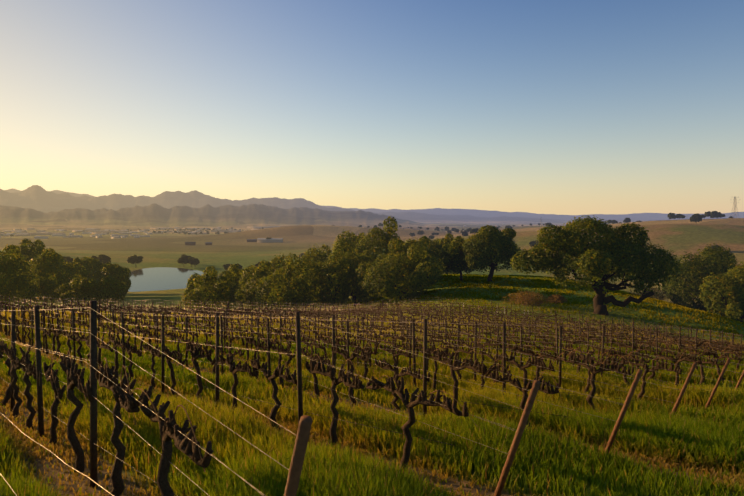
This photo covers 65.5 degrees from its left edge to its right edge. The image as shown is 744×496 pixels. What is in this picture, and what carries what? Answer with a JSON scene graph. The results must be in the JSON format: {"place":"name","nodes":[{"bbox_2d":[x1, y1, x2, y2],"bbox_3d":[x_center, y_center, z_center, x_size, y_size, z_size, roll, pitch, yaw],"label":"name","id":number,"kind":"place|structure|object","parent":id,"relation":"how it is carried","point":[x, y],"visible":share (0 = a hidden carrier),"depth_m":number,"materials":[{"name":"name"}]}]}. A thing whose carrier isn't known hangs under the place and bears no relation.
{"place":"outdoors","nodes":[
{"label":"outdoors","id":0,"kind":"place"},
{"bbox_2d":[128,267,205,291],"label":"pond water","id":1,"kind":"structure","parent":0,"point":[157,278],"depth_m":368.25,"materials":[{"name":"grey"}]},
{"bbox_2d":[0,185,743,495],"bbox_3d":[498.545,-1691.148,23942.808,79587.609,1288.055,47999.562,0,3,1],"label":"ground","id":2,"kind":"structure","parent":0,"point":[303,223],"depth_m":1154.88,"materials":[{"name":"plant"}]},
{"bbox_2d":[0,334,16,405],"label":"vine","id":3,"kind":"object","parent":2,"relation":"on","point":[7,397],"visible":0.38,"depth_m":10.85,"materials":[{"name":"plant"}]},
{"bbox_2d":[3,344,30,416],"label":"vine","id":4,"kind":"object","parent":2,"relation":"on","point":[15,361],"visible":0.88,"depth_m":9.66,"materials":[{"name":"plant"}]},
{"bbox_2d":[0,244,40,310],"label":"tree","id":5,"kind":"object","parent":2,"relation":"on","point":[22,279],"depth_m":141.61,"materials":[{"name":"plant"}]},
{"bbox_2d":[0,277,55,308],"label":"tree","id":6,"kind":"object","parent":2,"relation":"on","point":[44,286],"visible":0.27,"depth_m":154.95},
{"bbox_2d":[19,346,39,428],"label":"vine","id":7,"kind":"object","parent":2,"relation":"on","point":[30,368],"visible":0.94,"depth_m":8.56,"materials":[{"name":"brown wood"}]},
{"bbox_2d":[7,238,65,274],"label":"tree","id":8,"kind":"object","parent":2,"relation":"on","point":[35,249],"visible":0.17,"depth_m":211.26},
{"bbox_2d":[42,327,50,353],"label":"vine","id":9,"kind":"object","parent":2,"relation":"on","point":[45,336],"visible":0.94,"depth_m":23.55,"materials":[{"name":"plant"}]},
{"bbox_2d":[48,327,56,356],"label":"vine","id":10,"kind":"object","parent":2,"relation":"on","point":[53,331],"visible":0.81,"depth_m":22.53,"materials":[{"name":"plant"}]},
{"bbox_2d":[26,248,81,305],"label":"tree","id":11,"kind":"object","parent":2,"relation":"on","point":[45,264],"depth_m":164.63,"materials":[{"name":"plant"}]},
{"bbox_2d":[43,356,65,445],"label":"vine","id":12,"kind":"object","parent":2,"relation":"on","point":[51,374],"visible":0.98,"depth_m":7.38,"materials":[{"name":"brown wood"}]},
{"bbox_2d":[55,326,64,358],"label":"vine","id":13,"kind":"object","parent":2,"relation":"on","point":[59,332],"visible":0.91,"depth_m":21.27,"materials":[{"name":"plant"}]},
{"bbox_2d":[47,254,88,301],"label":"tree","id":14,"kind":"object","parent":2,"relation":"on","point":[72,269],"depth_m":188.55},
{"bbox_2d":[64,329,75,360],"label":"vine","id":15,"kind":"object","parent":2,"relation":"on","point":[69,335],"visible":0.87,"depth_m":20.18,"materials":[{"name":"plant"}]},
{"bbox_2d":[59,350,94,471],"bbox_3d":[-3.223,1.844,6.259,0.207,1.334,1.537,-2,3,-35],"label":"vine","id":16,"kind":"object","parent":2,"relation":"on","point":[72,371],"visible":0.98,"depth_m":6.29,"materials":[{"name":"brown wood"}]},
{"bbox_2d":[73,330,85,366],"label":"vine","id":17,"kind":"object","parent":2,"relation":"on","point":[78,338],"visible":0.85,"depth_m":18.88,"materials":[{"name":"plant"}]},
{"bbox_2d":[69,257,105,280],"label":"tree","id":18,"kind":"object","parent":2,"relation":"on","point":[88,263],"visible":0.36,"depth_m":230.95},
{"bbox_2d":[52,276,125,309],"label":"tree","id":19,"kind":"object","parent":2,"relation":"on","point":[103,289],"depth_m":148.33,"materials":[{"name":"plant"}]},
{"bbox_2d":[97,338,112,366],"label":"vine","id":20,"kind":"object","parent":2,"relation":"on","point":[104,346],"visible":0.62,"depth_m":16.82,"materials":[{"name":"plant"}]},
{"bbox_2d":[92,262,131,294],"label":"tree","id":21,"kind":"object","parent":2,"relation":"on","point":[120,274],"visible":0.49,"depth_m":201.27,"materials":[{"name":"plant"}]},
{"bbox_2d":[108,333,125,374],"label":"vine","id":22,"kind":"object","parent":2,"relation":"on","point":[116,343],"visible":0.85,"depth_m":15.57,"materials":[{"name":"plant"}]},
{"bbox_2d":[95,358,139,495],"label":"vine","id":23,"kind":"object","parent":2,"relation":"on","point":[122,400],"visible":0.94,"depth_m":5.10,"materials":[{"name":"brown wood"}]},
{"bbox_2d":[120,336,144,381],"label":"vine","id":24,"kind":"object","parent":2,"relation":"on","point":[133,350],"visible":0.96,"depth_m":14.57,"materials":[{"name":"plant"}]},
{"bbox_2d":[134,325,145,351],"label":"vine","id":25,"kind":"object","parent":2,"relation":"on","point":[142,332],"visible":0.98,"depth_m":23.67,"materials":[{"name":"plant"}]},
{"bbox_2d":[143,340,160,388],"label":"vine","id":26,"kind":"object","parent":2,"relation":"on","point":[154,352],"visible":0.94,"depth_m":13.37,"materials":[{"name":"plant"}]},
{"bbox_2d":[144,327,159,354],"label":"vine","id":27,"kind":"object","parent":2,"relation":"on","point":[146,331],"visible":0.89,"depth_m":22.37,"materials":[{"name":"plant"}]},
{"bbox_2d":[125,386,213,495],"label":"vine","id":28,"kind":"object","parent":2,"relation":"on","point":[190,449],"visible":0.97,"depth_m":4.02,"materials":[{"name":"brown wood"}]},
{"bbox_2d":[163,346,185,398],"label":"vine","id":29,"kind":"object","parent":2,"relation":"on","point":[174,353],"visible":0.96,"depth_m":12.21,"materials":[{"name":"plant"}]},
{"bbox_2d":[169,331,185,365],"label":"vine","id":30,"kind":"object","parent":2,"relation":"on","point":[179,338],"visible":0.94,"depth_m":20.27,"materials":[{"name":"plant"}]},
{"bbox_2d":[186,341,215,402],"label":"vine","id":31,"kind":"object","parent":2,"relation":"on","point":[195,353],"visible":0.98,"depth_m":11.07,"materials":[{"name":"plant"}]},
{"bbox_2d":[181,272,233,308],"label":"tree","id":32,"kind":"object","parent":2,"relation":"on","point":[190,284],"visible":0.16,"depth_m":129.11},
{"bbox_2d":[177,266,246,312],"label":"tree","id":33,"kind":"object","parent":2,"relation":"on","point":[196,296],"depth_m":111.07,"materials":[{"name":"plant"}]},
{"bbox_2d":[204,336,223,374],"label":"vine","id":34,"kind":"object","parent":2,"relation":"on","point":[214,348],"visible":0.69,"depth_m":17.89,"materials":[{"name":"plant"}]},
{"bbox_2d":[209,263,254,311],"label":"tree","id":35,"kind":"object","parent":2,"relation":"on","point":[237,274],"depth_m":132.13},
{"bbox_2d":[225,342,244,373],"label":"vine","id":36,"kind":"object","parent":2,"relation":"on","point":[239,352],"visible":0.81,"depth_m":16.53,"materials":[{"name":"plant"}]},
{"bbox_2d":[218,354,259,413],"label":"vine","id":37,"kind":"object","parent":2,"relation":"on","point":[245,367],"visible":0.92,"depth_m":9.88,"materials":[{"name":"brown wood"}]},
{"bbox_2d":[0,225,501,244],"bbox_3d":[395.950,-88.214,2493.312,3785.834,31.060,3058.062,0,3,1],"label":"town buildings","id":38,"kind":"structure","parent":2,"relation":"on","point":[98,233],"depth_m":1838.36,"materials":[{"name":"beige"}]},
{"bbox_2d":[247,332,265,378],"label":"vine","id":39,"kind":"object","parent":2,"relation":"on","point":[258,346],"visible":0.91,"depth_m":15.69,"materials":[{"name":"plant"}]},
{"bbox_2d":[238,260,288,312],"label":"tree","id":40,"kind":"object","parent":2,"relation":"on","point":[258,273],"depth_m":118.23,"materials":[{"name":"plant"}]},
{"bbox_2d":[250,355,296,430],"bbox_3d":[-1.548,2.286,8.950,0.204,1.257,1.476,-2,3,-39],"label":"vine","id":41,"kind":"object","parent":2,"relation":"on","point":[278,372],"visible":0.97,"depth_m":8.86,"materials":[{"name":"brown wood"}]},
{"bbox_2d":[256,254,290,295],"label":"tree","id":42,"kind":"object","parent":2,"relation":"on","point":[277,265],"visible":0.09,"depth_m":148.18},
{"bbox_2d":[264,340,294,388],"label":"vine","id":43,"kind":"object","parent":2,"relation":"on","point":[282,350],"visible":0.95,"depth_m":14.61,"materials":[{"name":"plant"}]},
{"bbox_2d":[274,329,295,365],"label":"vine","id":44,"kind":"object","parent":2,"relation":"on","point":[288,338],"visible":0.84,"depth_m":20.30,"materials":[{"name":"plant"}]},
{"bbox_2d":[252,253,326,313],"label":"tree","id":45,"kind":"object","parent":2,"relation":"on","point":[292,280],"depth_m":106.37,"materials":[{"name":"plant"}]},
{"bbox_2d":[301,331,323,371],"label":"vine","id":46,"kind":"object","parent":2,"relation":"on","point":[316,345],"visible":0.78,"depth_m":19.06,"materials":[{"name":"plant"}]},
{"bbox_2d":[295,260,332,309],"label":"tree","id":47,"kind":"object","parent":2,"relation":"on","point":[315,287],"visible":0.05,"depth_m":125.47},
{"bbox_2d":[297,244,332,294],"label":"tree","id":48,"kind":"object","parent":2,"relation":"on","point":[320,255],"visible":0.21,"depth_m":148.43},
{"bbox_2d":[295,347,334,396],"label":"vine","id":49,"kind":"object","parent":2,"relation":"on","point":[316,389],"visible":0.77,"depth_m":13.36,"materials":[{"name":"plant"}]},
{"bbox_2d":[307,249,356,309],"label":"tree","id":50,"kind":"object","parent":2,"relation":"on","point":[332,266],"depth_m":109.75,"materials":[{"name":"plant"}]},
{"bbox_2d":[302,354,363,449],"bbox_3d":[-0.558,2.082,7.748,0.201,1.401,1.547,-2,3,-37],"label":"vine","id":51,"kind":"object","parent":2,"relation":"on","point":[344,378],"visible":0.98,"depth_m":7.66,"materials":[{"name":"brown wood"}]},
{"bbox_2d":[319,334,346,371],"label":"vine","id":52,"kind":"object","parent":2,"relation":"on","point":[326,340],"visible":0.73,"depth_m":18.07,"materials":[{"name":"plant"}]},
{"bbox_2d":[331,343,370,404],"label":"vine","id":53,"kind":"object","parent":2,"relation":"on","point":[362,357],"visible":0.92,"depth_m":12.26,"materials":[{"name":"plant"}]},
{"bbox_2d":[332,229,376,265],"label":"tree","id":54,"kind":"object","parent":2,"relation":"on","point":[354,239],"visible":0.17,"depth_m":159.25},
{"bbox_2d":[330,250,379,307],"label":"tree","id":55,"kind":"object","parent":2,"relation":"on","point":[361,296],"depth_m":116.80,"materials":[{"name":"plant"}]},
{"bbox_2d":[349,340,377,379],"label":"vine","id":56,"kind":"object","parent":2,"relation":"on","point":[366,349],"visible":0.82,"depth_m":16.86,"materials":[{"name":"plant"}]},
{"bbox_2d":[332,216,400,291],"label":"tree","id":57,"kind":"object","parent":2,"relation":"on","point":[379,241],"visible":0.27,"depth_m":128.11,"materials":[{"name":"plant"}]},
{"bbox_2d":[356,333,380,366],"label":"vine","id":58,"kind":"object","parent":2,"relation":"on","point":[368,340],"visible":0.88,"depth_m":21.41,"materials":[{"name":"plant"}]},
{"bbox_2d":[0,296,741,487],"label":"vineyard posts","id":59,"kind":"object","parent":2,"relation":"on","point":[93,388],"visible":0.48,"depth_m":17.30,"materials":[{"name":"wood"}]},
{"bbox_2d":[0,412,113,495],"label":"vineyard wires","id":60,"kind":"object","parent":59,"relation":"attached to","point":[57,457],"visible":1,"depth_m":3.15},
{"bbox_2d":[0,297,743,495],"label":"vineyard wires","id":61,"kind":"object","parent":59,"relation":"attached to","point":[290,308],"visible":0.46,"depth_m":18.66,"materials":[{"name":"metal"}]},
{"bbox_2d":[10,211,731,269],"bbox_3d":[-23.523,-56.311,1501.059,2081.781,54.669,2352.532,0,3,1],"label":"distant trees","id":62,"kind":"object","parent":2,"relation":"on","point":[190,260],"visible":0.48,"depth_m":818.91,"materials":[{"name":"green plant"}]},
{"bbox_2d":[0,274,743,495],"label":"grass","id":63,"kind":"structure","parent":2,"relation":"on","point":[692,433],"depth_m":8.46,"materials":[{"name":"plant"}]},
{"bbox_2d":[383,332,405,350],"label":"vine","id":64,"kind":"object","parent":2,"relation":"on","point":[395,338],"visible":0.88,"depth_m":24.84,"materials":[{"name":"plant"}]},
{"bbox_2d":[380,344,412,380],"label":"vine","id":65,"kind":"object","parent":2,"relation":"on","point":[394,353],"visible":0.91,"depth_m":15.66,"materials":[{"name":"plant"}]},
{"bbox_2d":[384,338,412,364],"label":"vine","id":66,"kind":"object","parent":2,"relation":"on","point":[397,346],"visible":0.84,"depth_m":20.06,"materials":[{"name":"plant"}]},
{"bbox_2d":[355,238,445,303],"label":"tree","id":67,"kind":"object","parent":2,"relation":"on","point":[424,265],"depth_m":98.50,"materials":[{"name":"plant"}]},
{"bbox_2d":[373,352,430,411],"bbox_3d":[0.547,2.683,11.080,0.212,1.210,1.640,-2,3,-41],"label":"vine","id":68,"kind":"object","parent":2,"relation":"on","point":[397,376],"visible":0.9,"depth_m":11.12,"materials":[{"name":"brown wood"}]},
{"bbox_2d":[393,238,446,272],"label":"tree","id":69,"kind":"object","parent":2,"relation":"on","point":[408,244],"visible":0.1,"depth_m":118.81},
{"bbox_2d":[366,375,477,472],"bbox_3d":[0.478,2.057,6.404,0.190,1.197,1.716,-2,3,-41],"label":"vine","id":70,"kind":"object","parent":2,"relation":"on","point":[389,386],"visible":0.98,"depth_m":6.42,"materials":[{"name":"brown wood"}]},
{"bbox_2d":[419,236,452,273],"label":"tree","id":71,"kind":"object","parent":2,"relation":"on","point":[437,244],"visible":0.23,"depth_m":138.31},
{"bbox_2d":[418,340,454,392],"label":"vine","id":72,"kind":"object","parent":2,"relation":"on","point":[430,349],"visible":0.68,"depth_m":14.53,"materials":[{"name":"plant"}]},
{"bbox_2d":[429,336,462,349],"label":"vine","id":73,"kind":"object","parent":2,"relation":"on","point":[435,340],"visible":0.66,"depth_m":22.56,"materials":[{"name":"plant"}]},
{"bbox_2d":[436,237,467,280],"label":"oak tree","id":74,"kind":"object","parent":2,"relation":"on","point":[450,253],"depth_m":114.88,"materials":[{"name":"plant"}]},
{"bbox_2d":[439,342,473,379],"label":"vine","id":75,"kind":"object","parent":2,"relation":"on","point":[456,354],"visible":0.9,"depth_m":17.97,"materials":[{"name":"plant"}]},
{"bbox_2d":[425,348,493,417],"bbox_3d":[1.449,2.414,9.959,0.204,1.476,1.586,-2,3,-37],"label":"vine","id":76,"kind":"object","parent":2,"relation":"on","point":[476,367],"visible":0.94,"depth_m":9.90,"materials":[{"name":"brown wood"}]},
{"bbox_2d":[444,233,474,273],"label":"tree","id":77,"kind":"object","parent":2,"relation":"on","point":[448,236],"depth_m":149.17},
{"bbox_2d":[459,338,486,362],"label":"vine","id":78,"kind":"object","parent":2,"relation":"on","point":[470,347],"visible":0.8,"depth_m":21.30,"materials":[{"name":"plant"}]},
{"bbox_2d":[467,358,510,388],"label":"vine","id":79,"kind":"object","parent":2,"relation":"on","point":[497,367],"visible":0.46,"depth_m":13.11,"materials":[{"name":"plant"}]},
{"bbox_2d":[456,225,522,280],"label":"oak tree","id":80,"kind":"object","parent":2,"relation":"on","point":[504,249],"depth_m":111.15,"materials":[{"name":"plant"}]},
{"bbox_2d":[479,348,509,383],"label":"vine","id":81,"kind":"object","parent":2,"relation":"on","point":[489,356],"visible":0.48,"depth_m":16.82,"materials":[{"name":"plant"}]},
{"bbox_2d":[485,338,519,366],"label":"vine","id":82,"kind":"object","parent":2,"relation":"on","point":[499,345],"visible":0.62,"depth_m":20.38,"materials":[{"name":"plant"}]},
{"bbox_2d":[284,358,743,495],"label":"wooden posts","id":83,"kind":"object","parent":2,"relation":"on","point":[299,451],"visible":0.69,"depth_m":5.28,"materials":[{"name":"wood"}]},
{"bbox_2d":[482,364,561,429],"bbox_3d":[2.282,2.407,8.925,0.207,1.211,1.446,-2,3,-41],"label":"vine","id":84,"kind":"object","parent":2,"relation":"on","point":[508,378],"visible":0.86,"depth_m":8.84,"materials":[{"name":"brown wood"}]},
{"bbox_2d":[495,353,554,391],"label":"vine","id":85,"kind":"object","parent":2,"relation":"on","point":[542,364],"visible":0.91,"depth_m":12.33,"materials":[{"name":"plant"}]},
{"bbox_2d":[502,291,552,305],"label":"dry shrub","id":86,"kind":"object","parent":2,"relation":"on","point":[526,296],"depth_m":83.09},
{"bbox_2d":[514,345,562,379],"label":"vine","id":87,"kind":"object","parent":2,"relation":"on","point":[541,355],"visible":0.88,"depth_m":15.64,"materials":[{"name":"plant"}]},
{"bbox_2d":[525,338,555,359],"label":"vine","id":88,"kind":"object","parent":2,"relation":"on","point":[535,345],"visible":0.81,"depth_m":22.54,"materials":[{"name":"plant"}]},
{"bbox_2d":[545,295,569,302],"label":"dry shrub","id":89,"kind":"object","parent":2,"relation":"on","point":[558,297],"depth_m":85.68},
{"bbox_2d":[552,342,593,368],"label":"vine","id":90,"kind":"object","parent":2,"relation":"on","point":[579,349],"visible":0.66,"depth_m":21.43,"materials":[{"name":"plant"}]},
{"bbox_2d":[562,347,599,373],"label":"vine","id":91,"kind":"object","parent":2,"relation":"on","point":[579,367],"visible":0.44,"depth_m":17.88,"materials":[{"name":"plant"}]},
{"bbox_2d":[566,350,622,393],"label":"vine","id":92,"kind":"object","parent":2,"relation":"on","point":[591,361],"visible":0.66,"depth_m":14.37,"materials":[{"name":"plant"}]},
{"bbox_2d":[510,215,684,309],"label":"oak tree","id":93,"kind":"object","parent":2,"relation":"on","point":[598,258],"depth_m":75.15,"materials":[{"name":"plant"}]},
{"bbox_2d":[593,284,653,314],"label":"tree branch","id":94,"kind":"object","parent":93,"relation":"attached to","point":[600,310],"visible":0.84,"depth_m":77.12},
{"bbox_2d":[554,349,644,411],"bbox_3d":[4.274,2.683,11.115,0.312,1.427,1.906,-2,3,-38],"label":"vine","id":95,"kind":"object","parent":2,"relation":"on","point":[593,370],"visible":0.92,"depth_m":11.07,"materials":[{"name":"plant"}]},
{"bbox_2d":[585,335,618,359],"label":"vine","id":96,"kind":"object","parent":2,"relation":"on","point":[600,342],"visible":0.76,"depth_m":26.90,"materials":[{"name":"plant"}]},
{"bbox_2d":[595,345,637,372],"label":"vine","id":97,"kind":"object","parent":2,"relation":"on","point":[613,353],"visible":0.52,"depth_m":20.10,"materials":[{"name":"plant"}]},
{"bbox_2d":[598,348,650,386],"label":"vine","id":98,"kind":"object","parent":2,"relation":"on","point":[624,375],"visible":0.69,"depth_m":16.80,"materials":[{"name":"plant"}]},
{"bbox_2d":[620,338,654,369],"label":"vine","id":99,"kind":"object","parent":2,"relation":"on","point":[641,349],"visible":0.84,"depth_m":22.53,"materials":[{"name":"plant"}]},
{"bbox_2d":[620,355,682,401],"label":"vine","id":100,"kind":"object","parent":2,"relation":"on","point":[645,367],"visible":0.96,"depth_m":13.31,"materials":[{"name":"plant"}]},
{"bbox_2d":[630,287,673,300],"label":"dry shrub","id":101,"kind":"object","parent":2,"relation":"on","point":[655,290],"depth_m":98.51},
{"bbox_2d":[632,351,675,379],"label":"vine","id":102,"kind":"object","parent":2,"relation":"on","point":[653,363],"visible":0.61,"depth_m":19.16,"materials":[{"name":"plant"}]},
{"bbox_2d":[646,341,680,366],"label":"vine","id":103,"kind":"object","parent":2,"relation":"on","point":[669,347],"visible":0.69,"depth_m":24.63,"materials":[{"name":"plant"}]},
{"bbox_2d":[655,344,698,373],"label":"vine","id":104,"kind":"object","parent":2,"relation":"on","point":[674,353],"visible":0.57,"depth_m":21.44,"materials":[{"name":"plant"}]},
{"bbox_2d":[654,349,701,386],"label":"vine","id":105,"kind":"object","parent":2,"relation":"on","point":[693,360],"visible":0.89,"depth_m":15.66,"materials":[{"name":"plant"}]},
{"bbox_2d":[660,257,701,304],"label":"tree","id":106,"kind":"object","parent":2,"relation":"on","point":[666,286],"depth_m":142.72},
{"bbox_2d":[679,344,715,370],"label":"vine","id":107,"kind":"object","parent":2,"relation":"on","point":[684,347],"visible":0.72,"depth_m":23.62,"materials":[{"name":"plant"}]},
{"bbox_2d":[678,353,724,384],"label":"vine","id":108,"kind":"object","parent":2,"relation":"on","point":[702,371],"visible":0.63,"depth_m":17.99,"materials":[{"name":"plant"}]},
{"bbox_2d":[665,243,741,316],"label":"tree","id":109,"kind":"object","parent":2,"relation":"on","point":[698,272],"depth_m":114.07,"materials":[{"name":"plant"}]},
{"bbox_2d":[688,247,737,298],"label":"tree","id":110,"kind":"object","parent":2,"relation":"on","point":[718,261],"visible":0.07,"depth_m":146.44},
{"bbox_2d":[698,342,734,367],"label":"vine","id":111,"kind":"object","parent":2,"relation":"on","point":[716,349],"visible":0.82,"depth_m":25.80,"materials":[{"name":"plant"}]},
{"bbox_2d":[691,349,743,380],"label":"vine","id":112,"kind":"object","parent":2,"relation":"on","point":[716,356],"visible":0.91,"depth_m":20.31,"materials":[{"name":"plant"}]},
{"bbox_2d":[698,261,743,322],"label":"tree","id":113,"kind":"object","parent":2,"relation":"on","point":[725,287],"depth_m":89.77,"materials":[{"name":"plant"}]},
{"bbox_2d":[720,348,743,371],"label":"vine","id":114,"kind":"object","parent":2,"relation":"on","point":[738,364],"visible":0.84,"depth_m":22.46,"materials":[{"name":"plant"}]},
{"bbox_2d":[0,0,743,214],"label":"sky","id":115,"kind":"structure","parent":0,"point":[558,107],"materials":[{"name":"blue"}]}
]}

